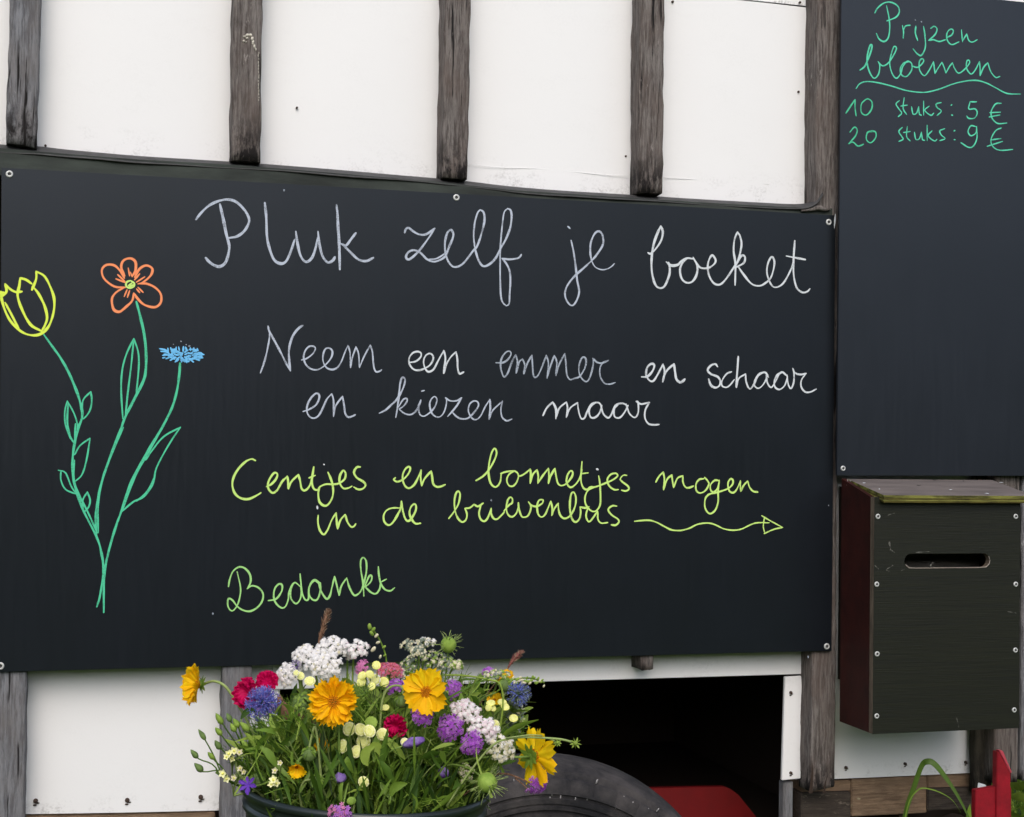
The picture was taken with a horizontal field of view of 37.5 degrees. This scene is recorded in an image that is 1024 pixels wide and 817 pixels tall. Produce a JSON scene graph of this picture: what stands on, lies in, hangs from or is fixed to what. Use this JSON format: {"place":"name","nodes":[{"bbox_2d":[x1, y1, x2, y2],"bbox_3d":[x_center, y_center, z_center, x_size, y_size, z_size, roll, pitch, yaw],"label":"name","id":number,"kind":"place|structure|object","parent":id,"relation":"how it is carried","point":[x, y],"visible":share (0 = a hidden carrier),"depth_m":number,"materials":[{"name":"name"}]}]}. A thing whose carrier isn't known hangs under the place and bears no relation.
{"place":"outdoors","nodes":[
{"label":"outdoors","id":0,"kind":"place"},
{"bbox_2d":[991,779,1023,816],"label":"ground","id":1,"kind":"structure","parent":0,"point":[1019,811],"depth_m":6.16,"materials":[{"name":"green plant"}]},
{"bbox_2d":[0,0,1023,816],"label":"flower wagon","id":2,"kind":"object","parent":1,"relation":"on","point":[724,104],"visible":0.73,"depth_m":4.08,"materials":[{"name":"grey wood"}]},
{"bbox_2d":[0,168,835,671],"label":"blackboard","id":3,"kind":"object","parent":2,"relation":"attached to","point":[252,424],"visible":1,"depth_m":3.91,"materials":[{"name":"paint"}]},
{"bbox_2d":[836,0,1023,475],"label":"price board","id":4,"kind":"object","parent":2,"relation":"attached to","point":[930,327],"visible":1,"depth_m":4.29,"materials":[{"name":"black wood"}]},
{"bbox_2d":[838,478,1023,733],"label":"letter box","id":5,"kind":"object","parent":2,"relation":"attached to","point":[929,607],"visible":1,"depth_m":4.08,"materials":[{"name":"brown wood"}]},
{"bbox_2d":[486,753,681,816],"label":"old tyre","id":6,"kind":"object","parent":1,"relation":"on","point":[577,786],"visible":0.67,"depth_m":3.00,"materials":[{"name":"grey rubber"}]},
{"bbox_2d":[903,758,971,816],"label":"tall grass","id":7,"kind":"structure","parent":1,"relation":"on","point":[935,765],"depth_m":4.13,"materials":[{"name":"green plant"}]},
{"bbox_2d":[971,749,1010,816],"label":"red planter","id":8,"kind":"object","parent":1,"relation":"on","point":[993,799],"visible":1,"depth_m":4.16,"materials":[{"name":"paint"}]},
{"bbox_2d":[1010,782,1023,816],"bbox_3d":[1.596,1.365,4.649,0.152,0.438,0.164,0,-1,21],"label":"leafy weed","id":9,"kind":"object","parent":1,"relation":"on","point":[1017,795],"visible":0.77,"depth_m":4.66,"materials":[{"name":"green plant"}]},
{"bbox_3d":[-0.197,1.146,1.934,0.376,0.698,0.376,1,-1,-15],"label":"wooden stool","id":10,"kind":"object","parent":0,"visible":0},
{"bbox_2d":[241,772,489,816],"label":"flower bucket","id":11,"kind":"object","parent":10,"relation":"on","point":[254,804],"visible":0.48,"depth_m":1.83,"materials":[{"name":"plastic"}]},
{"bbox_2d":[190,713,261,792],"bbox_3d":[-0.321,0.493,1.893,0.165,0.228,0.046,1,-1,-24],"label":"bud branch","id":12,"kind":"object","parent":11,"relation":"in","point":[236,724],"visible":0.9,"depth_m":1.87,"materials":[{"name":"green plant"}]},
{"bbox_2d":[219,765,271,796],"bbox_3d":[-0.264,0.540,1.899,0.218,0.196,0.042,1,-1,-20],"label":"pale toadflax","id":13,"kind":"object","parent":11,"relation":"in","point":[227,777],"visible":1,"depth_m":1.87,"materials":[{"name":"beige plant"}]},
{"bbox_2d":[235,754,267,796],"bbox_3d":[-0.263,0.521,1.917,0.180,0.174,0.034,2,-2,-32],"label":"round bud","id":14,"kind":"object","parent":11,"relation":"in","point":[256,780],"visible":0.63,"depth_m":1.88,"materials":[{"name":"green plant"}]},
{"bbox_2d":[223,747,291,790],"bbox_3d":[-0.271,0.530,1.921,0.213,0.216,0.041,2,-2,-28],"label":"pale toadflax","id":15,"kind":"object","parent":11,"relation":"in","point":[230,752],"visible":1,"depth_m":1.87,"materials":[{"name":"beige plant"}]},
{"bbox_2d":[239,775,301,794],"bbox_3d":[-0.276,0.536,1.915,0.051,0.094,0.290,0,-31,14],"label":"violet larkspur","id":16,"kind":"object","parent":11,"relation":"in","point":[247,785],"visible":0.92,"depth_m":1.81,"materials":[{"name":"purple plant"}]},
{"bbox_2d":[267,760,307,800],"bbox_3d":[-0.238,0.530,1.883,0.036,0.215,0.197,0,-2,34],"label":"pale toadflax","id":17,"kind":"object","parent":11,"relation":"in","point":[274,782],"visible":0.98,"depth_m":1.81,"materials":[{"name":"beige plant"}]},
{"bbox_2d":[276,662,305,712],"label":"yarrow flower","id":18,"kind":"object","parent":11,"relation":"in","point":[280,672],"visible":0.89,"depth_m":1.95,"materials":[{"name":"white plant"}]},
{"bbox_2d":[277,695,320,737],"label":"withered leaf","id":19,"kind":"object","parent":11,"relation":"in","point":[283,707],"visible":0.2,"depth_m":1.93,"materials":[{"name":"brown plant"}]},
{"bbox_2d":[293,670,314,734],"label":"pale button flower","id":20,"kind":"object","parent":11,"relation":"in","point":[309,680],"visible":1,"depth_m":1.89,"materials":[{"name":"yellow plant"}]},
{"bbox_2d":[291,643,321,724],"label":"yarrow flower","id":21,"kind":"object","parent":11,"relation":"in","point":[307,649],"visible":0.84,"depth_m":1.95,"materials":[{"name":"white plant"}]},
{"bbox_2d":[314,738,329,750],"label":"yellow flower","id":22,"kind":"object","parent":11,"relation":"in","point":[315,745],"visible":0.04,"depth_m":1.93,"materials":[{"name":"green plant"}]},
{"bbox_2d":[303,650,342,746],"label":"yarrow flower","id":23,"kind":"object","parent":11,"relation":"in","point":[324,659],"visible":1,"depth_m":1.90,"materials":[{"name":"white plant"}]},
{"bbox_2d":[315,608,331,682],"bbox_3d":[-0.196,0.461,1.966,0.146,0.393,0.014,0,-2,29],"label":"grass seed head","id":24,"kind":"object","parent":11,"relation":"in","point":[326,615],"depth_m":2.00,"materials":[{"name":"plant"}]},
{"bbox_2d":[315,635,349,734],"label":"yarrow flower","id":25,"kind":"object","parent":11,"relation":"in","point":[336,640],"visible":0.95,"depth_m":1.98,"materials":[{"name":"white plant"}]},
{"bbox_2d":[307,675,359,800],"bbox_3d":[-0.191,0.504,1.862,0.059,0.364,0.150,0,-2,26],"label":"yellow flower","id":26,"kind":"object","parent":11,"relation":"in","point":[333,702],"visible":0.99,"depth_m":1.81,"materials":[{"name":"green plant"}]},
{"bbox_2d":[327,782,352,816],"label":"violet flower","id":27,"kind":"object","parent":11,"relation":"in","point":[339,810],"visible":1,"depth_m":1.78,"materials":[{"name":"purple plant"}]},
{"bbox_2d":[342,647,353,677],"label":"yarrow flower","id":28,"kind":"object","parent":11,"relation":"in","point":[348,657],"visible":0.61,"depth_m":1.99,"materials":[{"name":"white plant"}]},
{"bbox_2d":[344,639,368,715],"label":"yarrow flower","id":29,"kind":"object","parent":11,"relation":"in","point":[360,647],"visible":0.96,"depth_m":1.97,"materials":[{"name":"white plant"}]},
{"bbox_2d":[355,659,368,700],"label":"pink flower","id":30,"kind":"object","parent":11,"relation":"in","point":[361,667],"visible":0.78,"depth_m":1.95,"materials":[{"name":"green plant"}]},
{"bbox_2d":[358,776,368,799],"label":"cream button flower","id":31,"kind":"object","parent":11,"relation":"in","point":[360,781],"visible":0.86,"depth_m":1.84,"materials":[{"name":"beige plant"}]},
{"bbox_2d":[340,716,388,775],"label":"cream button flower","id":32,"kind":"object","parent":11,"relation":"in","point":[365,733],"visible":0.95,"depth_m":1.85,"materials":[{"name":"beige plant"}]},
{"bbox_2d":[357,661,389,755],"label":"lemon button flower","id":33,"kind":"object","parent":11,"relation":"in","point":[374,679],"visible":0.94,"depth_m":1.90,"materials":[{"name":"yellow plant"}]},
{"bbox_2d":[221,660,537,816],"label":"bouquet greenery","id":34,"kind":"object","parent":11,"relation":"in","point":[292,734],"visible":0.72,"depth_m":1.86,"materials":[{"name":"green plant"}]},
{"bbox_2d":[180,663,262,752],"bbox_3d":[-0.344,0.480,1.944,0.198,0.294,0.041,0,-1,13],"label":"yellow flower","id":35,"kind":"object","parent":34,"relation":"in","point":[192,684],"visible":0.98,"depth_m":1.97,"materials":[{"name":"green plant"}]},
{"bbox_2d":[231,677,255,709],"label":"crimson flower","id":36,"kind":"object","parent":34,"relation":"in","point":[242,689],"visible":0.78,"depth_m":1.93,"materials":[{"name":"pink plant"}]},
{"bbox_2d":[240,707,254,731],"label":"green leaf","id":37,"kind":"object","parent":34,"relation":"in","point":[245,712],"visible":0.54,"depth_m":1.88,"materials":[{"name":"green plant"}]},
{"bbox_2d":[244,685,285,777],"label":"blue flower","id":38,"kind":"object","parent":34,"relation":"attached to","point":[261,704],"visible":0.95,"depth_m":1.88,"materials":[{"name":"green plant"}]},
{"bbox_2d":[256,670,278,725],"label":"crimson flower","id":39,"kind":"object","parent":34,"relation":"in","point":[266,678],"visible":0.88,"depth_m":1.95,"materials":[{"name":"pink plant"}]},
{"bbox_2d":[255,739,298,804],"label":"green leaf","id":40,"kind":"object","parent":34,"relation":"in","point":[275,745],"visible":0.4,"depth_m":1.87,"materials":[{"name":"green plant"}]},
{"bbox_2d":[290,660,304,747],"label":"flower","id":41,"kind":"object","parent":34,"relation":"in","point":[296,665],"visible":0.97,"depth_m":1.94,"materials":[{"name":"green plant"}]},
{"bbox_2d":[291,690,315,772],"bbox_3d":[-0.208,0.516,1.967,0.186,0.309,0.024,2,-2,-41],"label":"green umbel","id":42,"kind":"object","parent":34,"relation":"on","point":[304,696],"visible":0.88,"depth_m":1.91,"materials":[{"name":"green plant"}]},
{"bbox_2d":[287,756,323,800],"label":"yellow flower","id":43,"kind":"object","parent":34,"relation":"in","point":[296,770],"visible":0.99,"depth_m":1.79,"materials":[{"name":"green plant"}]},
{"bbox_2d":[299,774,323,806],"bbox_3d":[-0.215,0.527,1.897,0.034,0.163,0.165,0,-1,23],"label":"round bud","id":44,"kind":"object","parent":34,"relation":"in","point":[311,786],"visible":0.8,"depth_m":1.83,"materials":[{"name":"green plant"}]},
{"bbox_2d":[301,726,328,799],"bbox_3d":[-0.218,0.498,1.897,0.022,0.220,0.170,0,-1,21],"label":"round bud","id":45,"kind":"object","parent":34,"relation":"in","point":[308,753],"visible":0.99,"depth_m":1.83,"materials":[{"name":"green plant"}]},
{"bbox_2d":[322,760,336,804],"bbox_3d":[-0.211,0.520,1.909,0.019,0.177,0.144,0,-1,12],"label":"round bud","id":46,"kind":"object","parent":34,"relation":"in","point":[325,768],"visible":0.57,"depth_m":1.85,"materials":[{"name":"green plant"}]},
{"bbox_2d":[322,772,346,787],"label":"violet bud","id":47,"kind":"object","parent":34,"relation":"in","point":[340,777],"visible":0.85,"depth_m":1.83,"materials":[{"name":"purple plant"}]},
{"bbox_2d":[347,797,356,812],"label":"green button flower","id":48,"kind":"object","parent":34,"relation":"attached to","point":[351,801],"visible":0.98,"depth_m":1.80,"materials":[{"name":"green plant"}]},
{"bbox_2d":[360,745,373,765],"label":"green leaf","id":49,"kind":"object","parent":34,"relation":"hanging from","point":[365,754],"visible":1,"depth_m":1.83,"materials":[{"name":"green plant"}]},
{"bbox_2d":[367,742,381,813],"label":"green leaf","id":50,"kind":"object","parent":34,"relation":"in","point":[377,747],"visible":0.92,"depth_m":1.84,"materials":[{"name":"green plant"}]},
{"bbox_2d":[373,684,407,792],"bbox_3d":[-0.174,0.476,1.914,0.031,0.266,0.138,2,-2,-31],"label":"round bud","id":51,"kind":"object","parent":34,"relation":"in","point":[400,700],"visible":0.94,"depth_m":1.87,"materials":[{"name":"green plant"}]},
{"bbox_2d":[387,678,403,756],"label":"violet flower","id":52,"kind":"object","parent":34,"relation":"in","point":[394,688],"visible":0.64,"depth_m":1.93,"materials":[{"name":"purple plant"}]},
{"bbox_2d":[394,668,405,713],"bbox_3d":[-0.169,0.521,1.909,0.020,0.373,0.129,0,-2,26],"label":"budding umbel","id":53,"kind":"object","parent":34,"relation":"in","point":[404,675],"visible":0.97,"depth_m":1.95,"materials":[{"name":"beige plant"}]},
{"bbox_2d":[400,655,416,732],"bbox_3d":[-0.136,0.498,1.951,0.026,0.351,0.084,1,-1,-3],"label":"budding umbel","id":54,"kind":"object","parent":34,"relation":"in","point":[410,661],"visible":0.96,"depth_m":1.97,"materials":[{"name":"beige plant"}]},
{"bbox_2d":[400,738,420,790],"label":"ivory button flower","id":55,"kind":"object","parent":34,"relation":"attached to","point":[403,740],"visible":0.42,"depth_m":1.85,"materials":[{"name":"white plant"}]},
{"bbox_2d":[427,767,448,811],"bbox_3d":[-0.122,0.578,1.930,0.016,0.265,0.161,2,-2,-30],"label":"violet bud","id":56,"kind":"object","parent":34,"relation":"in","point":[442,774],"visible":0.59,"depth_m":1.87,"materials":[{"name":"purple plant"}]},
{"bbox_2d":[422,713,464,812],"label":"violet flower","id":57,"kind":"object","parent":34,"relation":"in","point":[451,729],"visible":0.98,"depth_m":1.86,"materials":[{"name":"purple plant"}]},
{"bbox_2d":[439,679,461,749],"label":"violet flower","id":58,"kind":"object","parent":34,"relation":"in","point":[450,688],"visible":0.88,"depth_m":1.93,"materials":[{"name":"purple plant"}]},
{"bbox_2d":[441,660,463,727],"bbox_3d":[-0.131,0.488,2.003,0.156,0.322,0.020,0,-2,37],"label":"budding umbel","id":59,"kind":"object","parent":34,"relation":"in","point":[456,665],"visible":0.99,"depth_m":1.96,"materials":[{"name":"beige plant"}]},
{"bbox_2d":[430,729,483,807],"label":"violet flower","id":60,"kind":"object","parent":34,"relation":"in","point":[474,743],"visible":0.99,"depth_m":1.85,"materials":[{"name":"purple plant"}]},
{"bbox_2d":[448,761,474,782],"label":"ivory flower","id":61,"kind":"object","parent":34,"relation":"in","point":[461,771],"visible":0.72,"depth_m":1.88,"materials":[{"name":"white plant"}]},
{"bbox_2d":[432,762,507,803],"bbox_3d":[-0.118,0.534,1.915,0.052,0.208,0.293,2,-2,-45],"label":"seed pod","id":62,"kind":"object","parent":34,"relation":"in","point":[486,782],"visible":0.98,"depth_m":1.82,"materials":[{"name":"green plant"}]},
{"bbox_2d":[465,666,494,724],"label":"violet flower","id":63,"kind":"object","parent":34,"relation":"in","point":[489,668],"visible":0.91,"depth_m":1.98,"materials":[{"name":"purple plant"}]},
{"bbox_2d":[467,669,510,732],"bbox_3d":[-0.113,0.527,1.985,0.228,0.380,0.034,0,-1,15],"label":"budding umbel","id":64,"kind":"object","parent":34,"relation":"in","point":[500,673],"visible":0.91,"depth_m":1.95,"materials":[{"name":"beige plant"}]},
{"bbox_2d":[466,669,513,737],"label":"yellow flower","id":65,"kind":"object","parent":34,"relation":"in","point":[511,674],"visible":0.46,"depth_m":1.97,"materials":[{"name":"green plant"}]},
{"bbox_2d":[486,691,501,704],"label":"yellow flower","id":66,"kind":"object","parent":34,"relation":"in","point":[496,697],"visible":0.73,"depth_m":1.98,"materials":[{"name":"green plant"}]},
{"bbox_2d":[469,694,521,755],"bbox_3d":[-0.104,0.501,1.964,0.241,0.272,0.028,0,-1,19],"label":"thistle collar","id":67,"kind":"object","parent":34,"relation":"attached to","point":[513,708],"visible":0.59,"depth_m":1.93,"materials":[{"name":"green plant"}]},
{"bbox_2d":[466,650,524,726],"bbox_3d":[-0.039,0.484,1.968,0.110,0.337,0.017,1,-1,-13],"label":"grass seed head","id":68,"kind":"object","parent":34,"relation":"in","point":[516,656],"depth_m":1.98,"materials":[{"name":"plant"}]},
{"bbox_2d":[483,677,510,759],"bbox_3d":[-0.099,0.479,1.958,0.199,0.266,0.017,1,-1,8],"label":"round bud","id":69,"kind":"object","parent":34,"relation":"in","point":[504,683],"visible":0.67,"depth_m":1.95,"materials":[{"name":"green plant"}]},
{"bbox_2d":[469,704,525,757],"bbox_3d":[-0.117,0.508,1.916,0.269,0.274,0.040,1,-1,-12],"label":"budding spike","id":70,"kind":"object","parent":34,"relation":"in","point":[521,719],"visible":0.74,"depth_m":1.94,"materials":[{"name":"green plant"}]},
{"bbox_2d":[442,726,556,794],"bbox_3d":[-0.031,0.519,1.893,0.070,0.285,0.125,4,17,-41],"label":"yellow flower","id":71,"kind":"object","parent":34,"relation":"in","point":[533,756],"visible":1,"depth_m":1.86,"materials":[{"name":"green plant"}]},
{"bbox_2d":[453,773,547,804],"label":"violet flower","id":72,"kind":"object","parent":34,"relation":"in","point":[540,789],"visible":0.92,"depth_m":1.88,"materials":[{"name":"purple plant"}]},
{"bbox_2d":[457,675,544,737],"bbox_3d":[-0.086,0.530,1.943,0.253,0.374,0.010,1,-1,-1],"label":"budding spike","id":73,"kind":"object","parent":34,"relation":"in","point":[532,678],"visible":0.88,"depth_m":1.95,"materials":[{"name":"green plant"}]},
{"bbox_2d":[368,623,391,716],"bbox_3d":[-0.198,0.454,1.968,0.080,0.346,0.013,1,-1,-18],"label":"budding spike","id":74,"kind":"object","parent":11,"relation":"in","point":[370,627],"visible":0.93,"depth_m":1.98,"materials":[{"name":"green plant"}]},
{"bbox_2d":[376,662,403,716],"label":"coral flower","id":75,"kind":"object","parent":11,"relation":"in","point":[391,666],"visible":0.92,"depth_m":1.94,"materials":[{"name":"pink plant"}]},
{"bbox_2d":[383,714,407,813],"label":"crimson flower","id":76,"kind":"object","parent":11,"relation":"in","point":[394,724],"visible":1,"depth_m":1.85,"materials":[{"name":"red plant"}]},
{"bbox_2d":[385,781,406,813],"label":"green leaf","id":77,"kind":"object","parent":11,"relation":"in","point":[395,787],"visible":0.86,"depth_m":1.82,"materials":[{"name":"green plant"}]},
{"bbox_2d":[381,638,414,812],"bbox_3d":[-0.181,0.468,1.968,0.140,0.326,0.024,2,-2,-40],"label":"budding umbel","id":78,"kind":"object","parent":11,"relation":"in","point":[408,645],"visible":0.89,"depth_m":2.00,"materials":[{"name":"beige plant"}]},
{"bbox_2d":[385,737,424,812],"bbox_3d":[-0.201,0.528,1.882,0.222,0.260,0.018,0,-2,36],"label":"violet bud","id":79,"kind":"object","parent":11,"relation":"in","point":[408,742],"visible":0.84,"depth_m":1.83,"materials":[{"name":"purple plant"}]},
{"bbox_2d":[400,709,433,813],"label":"violet flower","id":80,"kind":"object","parent":11,"relation":"in","point":[422,720],"visible":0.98,"depth_m":1.84,"materials":[{"name":"purple plant"}]},
{"bbox_2d":[409,645,426,731],"bbox_3d":[-0.154,0.474,1.913,0.027,0.333,0.153,0,-2,30],"label":"budding umbel","id":81,"kind":"object","parent":11,"relation":"in","point":[412,651],"visible":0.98,"depth_m":1.96,"materials":[{"name":"beige plant"}]},
{"bbox_2d":[402,668,447,812],"bbox_3d":[-0.160,0.499,1.927,0.045,0.363,0.252,2,-2,-30],"label":"yellow flower","id":82,"kind":"object","parent":11,"relation":"in","point":[424,690],"visible":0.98,"depth_m":1.85,"materials":[{"name":"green plant"}]},
{"bbox_2d":[415,636,436,669],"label":"flower","id":83,"kind":"object","parent":11,"relation":"in","point":[426,640],"visible":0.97,"depth_m":1.98,"materials":[{"name":"white plant"}]},
{"bbox_2d":[420,649,444,669],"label":"budding umbel","id":84,"kind":"object","parent":11,"relation":"in","point":[434,661],"visible":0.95,"depth_m":1.98,"materials":[{"name":"beige plant"}]},
{"bbox_2d":[430,654,454,776],"bbox_3d":[-0.144,0.495,1.951,0.143,0.349,0.035,2,-2,-29],"label":"budding umbel","id":85,"kind":"object","parent":11,"relation":"in","point":[445,666],"visible":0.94,"depth_m":1.97,"materials":[{"name":"beige plant"}]},
{"bbox_2d":[430,631,462,727],"bbox_3d":[-0.124,0.491,1.927,0.152,0.406,0.038,2,-2,-44],"label":"seed pod","id":86,"kind":"object","parent":11,"relation":"in","point":[448,644],"visible":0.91,"depth_m":1.96,"materials":[{"name":"green plant"}]},
{"bbox_2d":[429,698,481,811],"bbox_3d":[-0.128,0.518,1.918,0.196,0.312,0.042,0,-2,27],"label":"yarrow flower","id":87,"kind":"object","parent":11,"relation":"in","point":[465,713],"visible":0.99,"depth_m":1.87,"materials":[{"name":"white plant"}]},
{"bbox_2d":[429,734,515,808],"bbox_3d":[-0.132,0.548,1.898,0.280,0.294,0.046,0,-1,16],"label":"yarrow flower","id":88,"kind":"object","parent":11,"relation":"in","point":[501,747],"visible":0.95,"depth_m":1.85,"materials":[{"name":"beige plant"}]},
{"bbox_2d":[445,674,503,802],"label":"arched grass","id":89,"kind":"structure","parent":11,"relation":"in","point":[498,682],"depth_m":1.89,"materials":[{"name":"green plant"}]},
{"bbox_2d":[449,715,500,758],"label":"yarrow flower","id":90,"kind":"object","parent":11,"relation":"in","point":[487,728],"visible":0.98,"depth_m":1.86,"materials":[{"name":"white plant"}]},
{"bbox_2d":[457,699,517,772],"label":"lemon button flower","id":91,"kind":"object","parent":11,"relation":"in","point":[490,706],"visible":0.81,"depth_m":1.90,"materials":[{"name":"yellow plant"}]},
{"bbox_2d":[460,680,531,751],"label":"blue flower","id":92,"kind":"object","parent":11,"relation":"in","point":[517,693],"visible":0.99,"depth_m":1.92,"materials":[{"name":"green plant"}]},
{"bbox_2d":[446,734,580,806],"bbox_3d":[0.002,0.442,1.839,0.164,0.090,0.006,1,-1,1],"label":"trailing stem","id":93,"kind":"object","parent":11,"relation":"in","point":[572,742],"visible":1,"depth_m":1.84,"materials":[{"name":"green plant"}]}
]}

